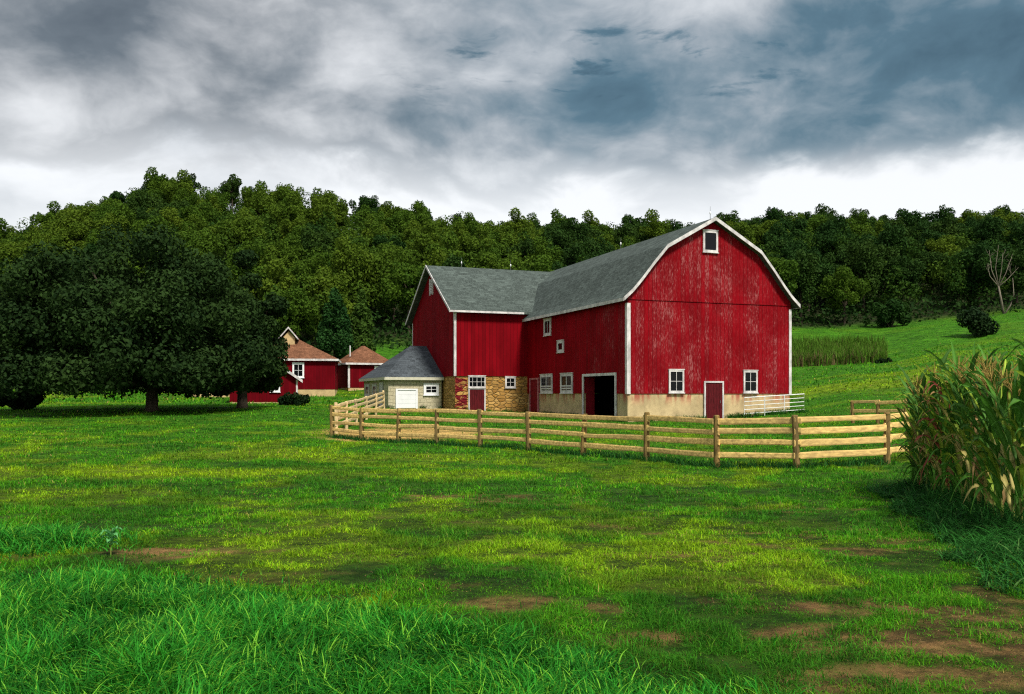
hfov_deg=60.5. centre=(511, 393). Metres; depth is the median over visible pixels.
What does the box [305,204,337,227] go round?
oak tree
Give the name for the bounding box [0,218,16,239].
oak tree
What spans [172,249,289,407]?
shade tree
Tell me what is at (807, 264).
wood tree
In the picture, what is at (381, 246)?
oak tree
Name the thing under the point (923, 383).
corn plant
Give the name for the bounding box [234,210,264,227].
oak tree
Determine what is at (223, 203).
oak tree
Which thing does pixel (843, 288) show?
wood tree
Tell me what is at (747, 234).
wood tree
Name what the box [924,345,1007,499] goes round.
corn plant
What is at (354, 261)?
oak tree
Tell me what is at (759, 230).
wood tree
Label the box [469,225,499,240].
oak tree
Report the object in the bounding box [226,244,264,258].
oak tree
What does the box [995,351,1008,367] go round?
corn plant
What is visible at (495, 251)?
oak tree
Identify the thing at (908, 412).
corn plant
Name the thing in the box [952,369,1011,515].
corn plant
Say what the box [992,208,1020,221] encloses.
wood tree
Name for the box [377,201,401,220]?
oak tree
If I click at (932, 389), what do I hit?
corn plant
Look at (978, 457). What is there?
corn plant
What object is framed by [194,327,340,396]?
farm building
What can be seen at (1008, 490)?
corn plant
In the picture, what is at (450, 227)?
oak tree
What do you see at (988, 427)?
corn plant
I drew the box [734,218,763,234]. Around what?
wood tree
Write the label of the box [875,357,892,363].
bush
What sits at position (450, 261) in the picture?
oak tree
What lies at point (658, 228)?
wood tree
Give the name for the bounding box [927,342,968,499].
corn plant
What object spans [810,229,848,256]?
wood tree
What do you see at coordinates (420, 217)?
oak tree
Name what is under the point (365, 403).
yard fence
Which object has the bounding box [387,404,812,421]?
wall weeds
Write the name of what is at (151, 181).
oak tree
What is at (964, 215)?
wood tree
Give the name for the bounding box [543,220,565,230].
wood tree
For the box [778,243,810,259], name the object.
wood tree
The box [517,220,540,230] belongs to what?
oak tree
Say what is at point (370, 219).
oak tree
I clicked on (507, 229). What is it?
oak tree
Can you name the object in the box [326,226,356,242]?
oak tree
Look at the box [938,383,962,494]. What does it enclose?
corn plant
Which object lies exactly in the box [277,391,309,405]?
bush
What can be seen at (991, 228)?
wood tree
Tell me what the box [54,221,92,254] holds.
oak tree
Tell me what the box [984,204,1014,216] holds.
wood tree
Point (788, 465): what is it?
fence foot grass
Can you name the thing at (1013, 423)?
corn plant
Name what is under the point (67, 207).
oak tree
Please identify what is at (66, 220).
oak tree
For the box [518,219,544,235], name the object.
oak tree
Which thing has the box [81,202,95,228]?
oak tree
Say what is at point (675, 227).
wood tree
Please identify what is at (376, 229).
oak tree
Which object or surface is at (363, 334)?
poplar tree
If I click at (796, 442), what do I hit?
rail fence
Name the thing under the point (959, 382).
corn plant
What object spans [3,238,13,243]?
oak tree
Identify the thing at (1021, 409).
corn plant
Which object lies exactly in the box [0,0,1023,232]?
sky
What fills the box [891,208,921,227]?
wood tree
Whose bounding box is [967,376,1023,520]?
corn plant
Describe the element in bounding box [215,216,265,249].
oak tree
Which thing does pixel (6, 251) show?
oak tree
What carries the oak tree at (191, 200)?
on the ground at (926, 642)
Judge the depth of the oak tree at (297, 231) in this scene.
167.35 m
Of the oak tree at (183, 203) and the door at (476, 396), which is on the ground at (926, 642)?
the oak tree at (183, 203)
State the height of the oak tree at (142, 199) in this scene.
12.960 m
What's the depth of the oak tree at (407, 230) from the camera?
186.00 m
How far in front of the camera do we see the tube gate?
52.40 m
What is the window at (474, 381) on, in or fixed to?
in the barn
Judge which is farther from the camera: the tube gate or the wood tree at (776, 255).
the wood tree at (776, 255)
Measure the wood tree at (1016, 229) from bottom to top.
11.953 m
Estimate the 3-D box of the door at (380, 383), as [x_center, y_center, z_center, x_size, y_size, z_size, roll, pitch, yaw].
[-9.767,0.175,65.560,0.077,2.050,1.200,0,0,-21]
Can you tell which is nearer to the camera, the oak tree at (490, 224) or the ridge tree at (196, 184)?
the oak tree at (490, 224)
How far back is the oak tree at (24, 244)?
168.08 m
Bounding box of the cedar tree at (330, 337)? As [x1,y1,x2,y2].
[315,287,353,359]
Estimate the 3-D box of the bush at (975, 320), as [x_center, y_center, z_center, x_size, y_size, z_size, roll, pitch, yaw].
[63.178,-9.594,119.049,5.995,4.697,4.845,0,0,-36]
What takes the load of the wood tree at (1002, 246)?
on the ground at (926, 642)
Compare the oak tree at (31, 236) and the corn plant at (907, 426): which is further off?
the oak tree at (31, 236)
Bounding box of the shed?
[229,371,302,402]
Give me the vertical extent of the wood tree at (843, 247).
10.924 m
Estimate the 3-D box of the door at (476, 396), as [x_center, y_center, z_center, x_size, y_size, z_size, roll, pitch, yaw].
[-2.506,0.490,62.757,1.300,1.820,0.077,0,0,-21]
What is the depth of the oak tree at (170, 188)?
215.41 m
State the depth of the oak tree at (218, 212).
195.13 m
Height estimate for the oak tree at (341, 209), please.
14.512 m
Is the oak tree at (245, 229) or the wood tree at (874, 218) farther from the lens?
the wood tree at (874, 218)
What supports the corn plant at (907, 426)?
on the ground at (926, 642)
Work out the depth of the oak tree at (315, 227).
173.11 m
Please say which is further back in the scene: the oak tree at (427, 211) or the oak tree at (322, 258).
the oak tree at (427, 211)
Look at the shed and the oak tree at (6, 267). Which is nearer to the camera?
the shed
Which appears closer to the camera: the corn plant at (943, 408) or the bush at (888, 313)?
the corn plant at (943, 408)
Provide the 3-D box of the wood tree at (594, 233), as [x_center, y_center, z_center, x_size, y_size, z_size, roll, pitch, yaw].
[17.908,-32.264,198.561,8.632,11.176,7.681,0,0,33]
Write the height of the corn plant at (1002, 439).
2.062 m
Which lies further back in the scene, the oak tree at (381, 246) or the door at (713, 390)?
the oak tree at (381, 246)
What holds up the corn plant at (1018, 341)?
on the ground at (926, 642)
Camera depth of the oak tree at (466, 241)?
165.71 m
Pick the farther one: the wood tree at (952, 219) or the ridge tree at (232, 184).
the ridge tree at (232, 184)
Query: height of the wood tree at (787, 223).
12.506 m
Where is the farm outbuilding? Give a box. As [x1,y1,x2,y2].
[338,346,387,390]
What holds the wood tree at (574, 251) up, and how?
on the ground at (926, 642)
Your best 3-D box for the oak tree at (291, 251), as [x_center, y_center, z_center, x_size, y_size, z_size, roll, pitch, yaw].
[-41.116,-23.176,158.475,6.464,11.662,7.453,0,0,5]
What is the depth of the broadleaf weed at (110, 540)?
8.74 m
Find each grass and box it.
[0,546,983,693]
[325,433,897,468]
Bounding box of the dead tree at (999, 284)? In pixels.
[986,245,1017,313]
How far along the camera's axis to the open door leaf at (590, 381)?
55.33 m
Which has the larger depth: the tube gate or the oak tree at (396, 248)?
the oak tree at (396, 248)
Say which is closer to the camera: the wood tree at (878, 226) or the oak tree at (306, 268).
the oak tree at (306, 268)
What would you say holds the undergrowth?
on the ground at (926, 642)
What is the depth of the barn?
53.33 m
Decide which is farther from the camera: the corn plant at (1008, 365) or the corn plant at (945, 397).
the corn plant at (945, 397)
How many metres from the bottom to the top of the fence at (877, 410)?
1.440 m
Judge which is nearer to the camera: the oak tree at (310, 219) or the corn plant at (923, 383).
the corn plant at (923, 383)
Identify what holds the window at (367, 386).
in the milk house
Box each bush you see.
[0,387,46,409]
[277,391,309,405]
[871,297,911,326]
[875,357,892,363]
[955,306,1000,337]
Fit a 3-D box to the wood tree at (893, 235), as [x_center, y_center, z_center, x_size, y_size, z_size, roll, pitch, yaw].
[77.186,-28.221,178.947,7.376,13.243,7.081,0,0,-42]
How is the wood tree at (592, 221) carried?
on the ground at (926, 642)
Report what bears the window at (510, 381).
in the barn
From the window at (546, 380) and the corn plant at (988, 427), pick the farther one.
the window at (546, 380)
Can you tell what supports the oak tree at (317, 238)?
on the ground at (926, 642)
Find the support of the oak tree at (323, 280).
on the ground at (926, 642)
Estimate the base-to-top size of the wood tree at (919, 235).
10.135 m
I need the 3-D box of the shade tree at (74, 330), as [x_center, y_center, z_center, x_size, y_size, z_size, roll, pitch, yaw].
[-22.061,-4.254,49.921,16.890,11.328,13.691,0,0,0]
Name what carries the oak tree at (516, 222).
on the ground at (926, 642)
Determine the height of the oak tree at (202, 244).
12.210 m
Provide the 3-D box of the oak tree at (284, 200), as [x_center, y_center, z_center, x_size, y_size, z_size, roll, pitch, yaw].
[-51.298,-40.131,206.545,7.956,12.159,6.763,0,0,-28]
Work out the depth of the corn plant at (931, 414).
14.05 m
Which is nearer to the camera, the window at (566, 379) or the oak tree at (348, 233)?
the window at (566, 379)
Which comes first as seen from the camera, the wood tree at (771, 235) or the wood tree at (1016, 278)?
the wood tree at (1016, 278)
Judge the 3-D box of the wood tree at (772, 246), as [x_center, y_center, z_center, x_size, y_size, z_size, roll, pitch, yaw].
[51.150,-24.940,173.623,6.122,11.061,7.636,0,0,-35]
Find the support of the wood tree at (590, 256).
on the ground at (926, 642)
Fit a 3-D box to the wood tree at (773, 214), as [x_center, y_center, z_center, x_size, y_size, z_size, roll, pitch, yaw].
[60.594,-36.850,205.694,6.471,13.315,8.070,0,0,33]
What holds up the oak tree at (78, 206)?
on the ground at (926, 642)
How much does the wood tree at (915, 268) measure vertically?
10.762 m
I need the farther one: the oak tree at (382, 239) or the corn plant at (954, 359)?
the oak tree at (382, 239)
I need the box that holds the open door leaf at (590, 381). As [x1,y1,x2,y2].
[586,377,594,414]
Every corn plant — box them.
[882,376,928,482]
[886,363,934,485]
[892,365,931,479]
[893,386,926,479]
[895,395,926,478]
[897,384,923,481]
[898,380,941,485]
[899,389,947,482]
[900,372,929,480]
[907,382,947,489]
[908,349,951,485]
[909,372,952,487]
[913,364,953,486]
[919,380,952,490]
[920,366,952,494]
[922,350,972,493]
[923,354,995,495]
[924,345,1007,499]
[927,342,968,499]
[933,350,980,500]
[937,342,1023,502]
[937,363,1002,504]
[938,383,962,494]
[944,341,984,374]
[948,364,989,501]
[950,363,1019,507]
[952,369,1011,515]
[961,359,1023,520]
[961,371,1000,508]
[964,364,989,507]
[966,359,1017,511]
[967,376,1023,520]
[977,344,999,389]
[980,366,1023,520]
[980,379,1023,525]
[991,351,1023,487]
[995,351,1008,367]
[997,370,1023,496]
[1001,355,1023,479]
[1009,338,1023,347]
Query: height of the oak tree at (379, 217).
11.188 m
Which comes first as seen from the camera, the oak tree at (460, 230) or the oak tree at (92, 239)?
the oak tree at (92, 239)
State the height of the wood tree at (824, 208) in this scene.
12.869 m
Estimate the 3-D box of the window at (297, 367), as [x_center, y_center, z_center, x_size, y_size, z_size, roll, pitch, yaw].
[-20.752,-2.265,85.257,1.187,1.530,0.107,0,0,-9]
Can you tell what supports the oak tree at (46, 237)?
on the ground at (926, 642)
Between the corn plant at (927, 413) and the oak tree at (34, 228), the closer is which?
the corn plant at (927, 413)
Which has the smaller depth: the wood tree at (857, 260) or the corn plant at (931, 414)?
the corn plant at (931, 414)
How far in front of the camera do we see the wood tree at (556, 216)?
219.60 m
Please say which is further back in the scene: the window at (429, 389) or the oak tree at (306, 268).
the oak tree at (306, 268)
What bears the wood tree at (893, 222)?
on the ground at (926, 642)
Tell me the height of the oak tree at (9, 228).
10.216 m
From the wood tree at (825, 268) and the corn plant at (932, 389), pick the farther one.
the wood tree at (825, 268)
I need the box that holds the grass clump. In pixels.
[0,510,167,560]
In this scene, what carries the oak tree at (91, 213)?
on the ground at (926, 642)
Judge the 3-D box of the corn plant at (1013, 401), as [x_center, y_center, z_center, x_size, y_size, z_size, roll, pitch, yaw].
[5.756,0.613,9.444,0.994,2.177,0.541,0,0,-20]
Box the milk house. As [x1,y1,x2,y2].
[359,346,443,408]
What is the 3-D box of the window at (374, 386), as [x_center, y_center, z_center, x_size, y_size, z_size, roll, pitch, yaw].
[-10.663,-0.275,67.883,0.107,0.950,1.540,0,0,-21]
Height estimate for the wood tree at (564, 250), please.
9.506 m
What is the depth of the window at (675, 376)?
50.86 m
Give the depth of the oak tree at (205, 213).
187.89 m
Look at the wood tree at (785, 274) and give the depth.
144.77 m
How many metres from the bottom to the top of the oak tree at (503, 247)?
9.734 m
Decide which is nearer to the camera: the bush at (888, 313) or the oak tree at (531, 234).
the bush at (888, 313)
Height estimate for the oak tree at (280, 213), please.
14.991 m
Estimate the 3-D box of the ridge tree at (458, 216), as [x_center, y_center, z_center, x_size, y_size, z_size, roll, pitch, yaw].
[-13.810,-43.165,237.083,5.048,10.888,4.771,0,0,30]
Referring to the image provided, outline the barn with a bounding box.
[405,211,799,421]
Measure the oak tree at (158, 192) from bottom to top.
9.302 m
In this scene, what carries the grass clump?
on the ground at (926, 642)
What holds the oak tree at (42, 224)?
on the ground at (926, 642)
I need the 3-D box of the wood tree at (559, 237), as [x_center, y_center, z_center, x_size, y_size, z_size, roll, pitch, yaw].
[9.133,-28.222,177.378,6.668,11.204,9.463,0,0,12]
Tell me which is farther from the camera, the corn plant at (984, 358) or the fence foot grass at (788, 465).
the fence foot grass at (788, 465)
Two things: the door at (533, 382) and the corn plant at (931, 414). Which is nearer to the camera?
the corn plant at (931, 414)
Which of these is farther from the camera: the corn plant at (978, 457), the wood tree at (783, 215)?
the wood tree at (783, 215)
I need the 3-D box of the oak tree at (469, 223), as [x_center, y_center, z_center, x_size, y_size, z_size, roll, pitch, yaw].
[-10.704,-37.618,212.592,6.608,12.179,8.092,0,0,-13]
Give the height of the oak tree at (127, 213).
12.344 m
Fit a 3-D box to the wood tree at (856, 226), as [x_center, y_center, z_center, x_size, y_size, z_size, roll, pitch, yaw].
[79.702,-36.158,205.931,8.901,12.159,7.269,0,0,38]
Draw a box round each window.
[292,362,303,377]
[365,384,369,395]
[372,384,376,394]
[423,383,439,395]
[468,375,485,387]
[505,376,515,387]
[539,373,552,393]
[543,317,551,336]
[556,339,563,352]
[559,372,572,393]
[668,369,684,392]
[702,229,718,253]
[743,370,757,392]
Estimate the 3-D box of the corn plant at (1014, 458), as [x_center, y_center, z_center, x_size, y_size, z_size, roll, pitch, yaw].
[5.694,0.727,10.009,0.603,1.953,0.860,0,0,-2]
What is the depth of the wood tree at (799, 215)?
212.05 m
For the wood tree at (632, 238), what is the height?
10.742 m
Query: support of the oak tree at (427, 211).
on the ground at (926, 642)
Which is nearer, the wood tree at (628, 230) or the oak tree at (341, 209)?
the wood tree at (628, 230)
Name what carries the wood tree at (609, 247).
on the ground at (926, 642)
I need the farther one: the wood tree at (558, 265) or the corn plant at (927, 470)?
the wood tree at (558, 265)
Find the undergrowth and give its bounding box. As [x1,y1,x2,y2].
[0,204,1023,390]
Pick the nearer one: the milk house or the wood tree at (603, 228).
the milk house
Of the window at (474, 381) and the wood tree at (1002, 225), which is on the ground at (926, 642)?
the wood tree at (1002, 225)
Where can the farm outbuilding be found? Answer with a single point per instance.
(355, 366)
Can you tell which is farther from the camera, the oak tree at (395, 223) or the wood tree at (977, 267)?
the oak tree at (395, 223)
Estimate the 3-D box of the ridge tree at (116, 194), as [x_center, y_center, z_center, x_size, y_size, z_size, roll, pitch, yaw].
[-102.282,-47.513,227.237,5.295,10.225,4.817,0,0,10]
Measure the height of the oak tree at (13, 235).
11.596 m
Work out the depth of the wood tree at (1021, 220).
197.33 m
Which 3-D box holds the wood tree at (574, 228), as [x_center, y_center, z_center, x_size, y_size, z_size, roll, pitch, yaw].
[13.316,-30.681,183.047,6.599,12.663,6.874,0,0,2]
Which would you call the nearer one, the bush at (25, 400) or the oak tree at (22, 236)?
the bush at (25, 400)
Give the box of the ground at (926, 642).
[0,240,1023,693]
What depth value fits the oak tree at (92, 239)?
167.92 m
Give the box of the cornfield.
[792,332,888,366]
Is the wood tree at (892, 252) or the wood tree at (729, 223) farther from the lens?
the wood tree at (729, 223)
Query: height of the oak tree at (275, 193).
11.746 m
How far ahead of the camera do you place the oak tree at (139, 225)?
168.89 m
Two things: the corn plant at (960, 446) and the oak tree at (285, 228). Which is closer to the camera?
the corn plant at (960, 446)
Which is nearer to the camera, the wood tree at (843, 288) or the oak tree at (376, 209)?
the wood tree at (843, 288)
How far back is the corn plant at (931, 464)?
14.07 m
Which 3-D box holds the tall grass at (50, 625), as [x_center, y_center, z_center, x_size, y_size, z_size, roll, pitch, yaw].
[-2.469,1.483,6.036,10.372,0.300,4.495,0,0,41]
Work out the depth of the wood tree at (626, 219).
206.70 m
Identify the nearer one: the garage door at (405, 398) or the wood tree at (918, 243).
the garage door at (405, 398)
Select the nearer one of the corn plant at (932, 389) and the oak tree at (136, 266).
the corn plant at (932, 389)
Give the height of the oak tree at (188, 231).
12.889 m
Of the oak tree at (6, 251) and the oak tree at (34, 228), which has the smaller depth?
the oak tree at (6, 251)
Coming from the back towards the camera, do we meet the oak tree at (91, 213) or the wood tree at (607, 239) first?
the oak tree at (91, 213)
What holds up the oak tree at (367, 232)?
on the ground at (926, 642)
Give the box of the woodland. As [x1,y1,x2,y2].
[0,177,1022,363]
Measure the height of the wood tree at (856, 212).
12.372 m
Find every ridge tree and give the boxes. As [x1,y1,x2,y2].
[109,190,126,202]
[184,173,200,193]
[219,174,242,210]
[348,197,366,219]
[452,213,461,221]
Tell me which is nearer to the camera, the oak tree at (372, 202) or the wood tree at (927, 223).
the wood tree at (927, 223)
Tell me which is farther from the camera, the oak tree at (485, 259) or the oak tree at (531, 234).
the oak tree at (531, 234)
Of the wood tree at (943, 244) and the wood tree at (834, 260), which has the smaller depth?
the wood tree at (834, 260)
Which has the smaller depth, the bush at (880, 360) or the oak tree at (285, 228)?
the bush at (880, 360)
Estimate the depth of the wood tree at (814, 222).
206.09 m
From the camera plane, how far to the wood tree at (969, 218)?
214.53 m
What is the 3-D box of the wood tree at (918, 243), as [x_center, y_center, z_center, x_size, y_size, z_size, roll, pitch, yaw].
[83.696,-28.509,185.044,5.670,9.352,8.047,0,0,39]
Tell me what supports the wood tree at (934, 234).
on the ground at (926, 642)
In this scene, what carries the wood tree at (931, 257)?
on the ground at (926, 642)
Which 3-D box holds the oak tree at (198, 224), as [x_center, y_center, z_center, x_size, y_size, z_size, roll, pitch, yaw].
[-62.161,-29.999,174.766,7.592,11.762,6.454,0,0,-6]
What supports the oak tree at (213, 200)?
on the ground at (926, 642)
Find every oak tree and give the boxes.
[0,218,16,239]
[0,242,23,264]
[0,260,21,285]
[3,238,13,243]
[5,241,31,254]
[6,225,19,233]
[6,232,19,241]
[17,233,28,241]
[20,225,40,238]
[21,234,64,262]
[25,229,56,244]
[29,201,62,228]
[36,233,74,250]
[37,222,55,234]
[44,208,92,236]
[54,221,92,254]
[58,202,84,216]
[74,204,89,213]
[79,229,125,254]
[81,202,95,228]
[81,243,112,263]
[89,205,103,232]
[93,196,125,211]
[93,202,135,232]
[94,212,129,250]
[122,234,157,276]
[124,187,165,219]
[130,207,168,231]
[131,215,175,243]
[137,189,164,199]
[143,167,169,192]
[146,206,183,233]
[159,168,193,203]
[159,199,189,222]
[172,188,204,210]
[176,221,213,255]
[179,202,215,226]
[179,214,219,239]
[179,230,223,260]
[196,194,222,211]
[203,189,230,213]
[207,207,227,225]
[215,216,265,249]
[225,248,270,284]
[226,239,266,269]
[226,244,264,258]
[227,208,265,222]
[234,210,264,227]
[238,206,254,217]
[239,180,267,208]
[240,186,276,219]
[242,258,295,335]
[256,244,294,276]
[262,287,318,339]
[266,190,303,229]
[268,235,303,265]
[269,187,289,202]
[274,183,305,207]
[276,215,307,241]
[280,256,320,297]
[281,197,305,209]
[281,225,313,248]
[296,222,325,233]
[297,224,340,256]
[303,209,315,224]
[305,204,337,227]
[306,265,354,317]
[308,251,332,273]
[309,187,337,208]
[311,195,341,209]
[322,189,350,229]
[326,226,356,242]
[328,237,369,301]
[329,233,382,303]
[357,195,380,213]
[359,204,384,228]
[361,225,388,248]
[363,213,385,229]
[364,206,383,212]
[365,220,393,245]
[368,247,412,319]
[370,242,393,252]
[372,234,406,249]
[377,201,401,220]
[378,244,420,271]
[380,261,423,332]
[382,208,412,241]
[399,200,427,227]
[402,232,444,265]
[403,219,423,240]
[406,219,444,242]
[409,202,431,217]
[420,249,469,268]
[422,253,466,270]
[425,232,464,264]
[432,219,451,231]
[432,220,453,229]
[437,220,468,246]
[439,236,461,251]
[455,212,479,233]
[459,221,493,266]
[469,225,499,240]
[473,251,512,269]
[474,247,512,267]
[486,233,509,259]
[487,220,508,242]
[495,226,516,243]
[496,208,526,232]
[503,227,538,245]
[505,238,538,268]
[516,253,552,271]
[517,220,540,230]
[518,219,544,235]
[526,212,543,228]
[526,235,562,266]
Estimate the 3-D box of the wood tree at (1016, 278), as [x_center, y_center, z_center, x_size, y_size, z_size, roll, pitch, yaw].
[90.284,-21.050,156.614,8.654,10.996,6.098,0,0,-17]
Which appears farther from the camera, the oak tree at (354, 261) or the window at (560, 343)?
the oak tree at (354, 261)
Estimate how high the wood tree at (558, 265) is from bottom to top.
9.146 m
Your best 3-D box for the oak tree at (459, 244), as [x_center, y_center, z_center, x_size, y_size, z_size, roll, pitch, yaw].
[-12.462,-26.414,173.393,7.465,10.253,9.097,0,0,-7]
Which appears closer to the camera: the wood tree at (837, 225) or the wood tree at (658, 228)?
the wood tree at (658, 228)
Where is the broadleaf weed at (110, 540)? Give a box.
[100,526,121,554]
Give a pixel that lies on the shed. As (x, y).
(290, 381)
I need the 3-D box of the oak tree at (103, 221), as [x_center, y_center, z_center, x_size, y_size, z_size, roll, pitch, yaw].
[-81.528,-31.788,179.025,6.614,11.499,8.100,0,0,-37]
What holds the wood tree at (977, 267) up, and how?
on the ground at (926, 642)
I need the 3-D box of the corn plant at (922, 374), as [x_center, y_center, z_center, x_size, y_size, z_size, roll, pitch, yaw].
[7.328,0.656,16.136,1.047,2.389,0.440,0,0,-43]
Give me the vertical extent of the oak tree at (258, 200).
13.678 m
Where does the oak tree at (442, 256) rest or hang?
on the ground at (926, 642)
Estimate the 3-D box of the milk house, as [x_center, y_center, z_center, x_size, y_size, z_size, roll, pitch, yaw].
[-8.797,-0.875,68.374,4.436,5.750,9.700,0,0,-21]
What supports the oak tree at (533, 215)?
on the ground at (926, 642)
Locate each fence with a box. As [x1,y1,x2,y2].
[329,405,909,467]
[334,390,384,433]
[850,399,906,423]
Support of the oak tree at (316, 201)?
on the ground at (926, 642)
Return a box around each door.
[379,382,382,405]
[396,389,417,408]
[468,388,485,410]
[529,378,538,412]
[704,381,723,417]
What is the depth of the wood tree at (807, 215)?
222.62 m
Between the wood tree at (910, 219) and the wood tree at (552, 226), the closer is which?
the wood tree at (552, 226)
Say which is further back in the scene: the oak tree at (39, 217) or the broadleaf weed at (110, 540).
the oak tree at (39, 217)
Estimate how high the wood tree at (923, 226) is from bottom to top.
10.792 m
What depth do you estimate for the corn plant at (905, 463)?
15.45 m
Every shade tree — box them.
[0,221,278,411]
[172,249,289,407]
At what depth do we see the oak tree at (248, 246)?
149.35 m
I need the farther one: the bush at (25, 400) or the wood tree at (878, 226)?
the wood tree at (878, 226)
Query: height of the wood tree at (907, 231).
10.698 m
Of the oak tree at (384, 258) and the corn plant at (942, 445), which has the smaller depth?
the corn plant at (942, 445)
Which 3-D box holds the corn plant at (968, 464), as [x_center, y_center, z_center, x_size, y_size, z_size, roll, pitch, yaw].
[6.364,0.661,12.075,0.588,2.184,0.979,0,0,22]
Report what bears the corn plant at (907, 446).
on the ground at (926, 642)
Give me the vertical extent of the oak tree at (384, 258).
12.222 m
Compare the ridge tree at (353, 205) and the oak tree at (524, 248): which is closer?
the oak tree at (524, 248)
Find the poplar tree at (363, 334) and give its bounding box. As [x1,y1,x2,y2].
[349,289,376,353]
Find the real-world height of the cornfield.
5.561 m
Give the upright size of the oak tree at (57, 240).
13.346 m
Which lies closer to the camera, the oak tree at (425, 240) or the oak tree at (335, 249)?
the oak tree at (335, 249)
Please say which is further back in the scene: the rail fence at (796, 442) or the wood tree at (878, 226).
the wood tree at (878, 226)
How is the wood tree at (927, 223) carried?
on the ground at (926, 642)
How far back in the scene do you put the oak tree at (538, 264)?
126.76 m
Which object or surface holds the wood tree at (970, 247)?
on the ground at (926, 642)
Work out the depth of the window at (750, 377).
52.68 m
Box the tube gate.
[744,393,803,414]
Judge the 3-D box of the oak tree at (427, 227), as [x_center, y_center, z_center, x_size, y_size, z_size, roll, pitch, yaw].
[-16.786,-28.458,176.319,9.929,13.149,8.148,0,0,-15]
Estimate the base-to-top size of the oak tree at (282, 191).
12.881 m
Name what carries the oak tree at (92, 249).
on the ground at (926, 642)
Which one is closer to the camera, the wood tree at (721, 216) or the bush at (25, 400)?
the bush at (25, 400)
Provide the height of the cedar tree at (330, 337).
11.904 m
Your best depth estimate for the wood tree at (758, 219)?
210.78 m
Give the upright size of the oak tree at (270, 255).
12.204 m
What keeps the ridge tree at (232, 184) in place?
on the ground at (926, 642)
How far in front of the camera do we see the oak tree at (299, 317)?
120.40 m
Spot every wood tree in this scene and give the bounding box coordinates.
[541,227,572,249]
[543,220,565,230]
[544,260,562,269]
[546,208,568,225]
[546,222,560,232]
[550,244,569,264]
[561,217,591,243]
[562,239,599,265]
[578,251,604,261]
[582,210,599,226]
[582,237,614,254]
[586,228,604,237]
[590,223,615,243]
[590,234,619,250]
[609,222,650,247]
[614,214,645,230]
[621,235,635,247]
[639,208,671,239]
[668,219,682,231]
[715,210,740,225]
[726,220,736,228]
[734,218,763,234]
[735,221,755,244]
[748,220,789,247]
[754,216,762,223]
[758,238,789,262]
[760,206,784,224]
[762,222,793,244]
[765,254,780,258]
[767,256,799,293]
[778,209,795,219]
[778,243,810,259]
[782,217,809,242]
[785,248,821,322]
[786,246,834,310]
[787,239,808,248]
[789,212,806,230]
[803,211,816,219]
[804,213,827,236]
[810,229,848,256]
[812,203,837,219]
[814,214,854,241]
[815,265,870,324]
[818,250,851,285]
[819,212,838,222]
[836,238,867,253]
[842,238,886,313]
[846,212,870,238]
[847,208,872,230]
[855,233,878,243]
[863,219,887,237]
[869,216,882,229]
[873,243,899,302]
[874,222,909,255]
[883,216,908,229]
[885,255,926,301]
[890,224,913,237]
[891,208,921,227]
[899,237,924,265]
[909,222,930,238]
[913,250,950,294]
[916,219,938,226]
[918,229,945,252]
[918,230,948,240]
[923,204,955,223]
[924,235,960,266]
[929,213,967,244]
[950,242,996,277]
[953,240,1008,306]
[956,215,976,226]
[956,220,977,243]
[957,209,992,224]
[972,214,1004,243]
[972,219,1009,235]
[975,240,1012,254]
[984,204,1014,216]
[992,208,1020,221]
[995,245,1023,302]
[1007,221,1023,247]
[1008,217,1023,226]
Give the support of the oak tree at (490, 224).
on the ground at (926, 642)
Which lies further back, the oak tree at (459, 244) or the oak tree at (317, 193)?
the oak tree at (317, 193)
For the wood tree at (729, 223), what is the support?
on the ground at (926, 642)
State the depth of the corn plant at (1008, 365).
10.82 m
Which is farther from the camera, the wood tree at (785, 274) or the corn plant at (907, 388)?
the wood tree at (785, 274)
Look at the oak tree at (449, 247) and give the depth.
154.94 m
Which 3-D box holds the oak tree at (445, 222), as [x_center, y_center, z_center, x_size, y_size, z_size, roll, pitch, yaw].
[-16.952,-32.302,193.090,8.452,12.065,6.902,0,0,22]
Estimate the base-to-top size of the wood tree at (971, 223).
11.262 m
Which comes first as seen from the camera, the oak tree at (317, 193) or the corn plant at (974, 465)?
the corn plant at (974, 465)
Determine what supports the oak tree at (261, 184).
on the ground at (926, 642)
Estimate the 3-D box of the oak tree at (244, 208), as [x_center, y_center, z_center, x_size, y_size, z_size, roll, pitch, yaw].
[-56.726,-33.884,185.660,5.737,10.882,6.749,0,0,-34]
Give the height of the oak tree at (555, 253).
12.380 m
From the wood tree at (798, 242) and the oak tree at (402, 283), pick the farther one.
the wood tree at (798, 242)
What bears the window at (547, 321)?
in the barn
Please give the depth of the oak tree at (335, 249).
147.59 m
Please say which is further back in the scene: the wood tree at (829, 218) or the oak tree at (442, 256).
the wood tree at (829, 218)
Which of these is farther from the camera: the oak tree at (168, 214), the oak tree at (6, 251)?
the oak tree at (168, 214)
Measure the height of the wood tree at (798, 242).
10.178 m
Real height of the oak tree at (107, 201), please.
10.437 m
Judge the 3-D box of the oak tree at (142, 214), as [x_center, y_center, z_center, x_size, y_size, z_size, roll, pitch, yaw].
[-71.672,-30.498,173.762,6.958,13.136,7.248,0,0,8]
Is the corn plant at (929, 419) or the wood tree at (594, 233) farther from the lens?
the wood tree at (594, 233)

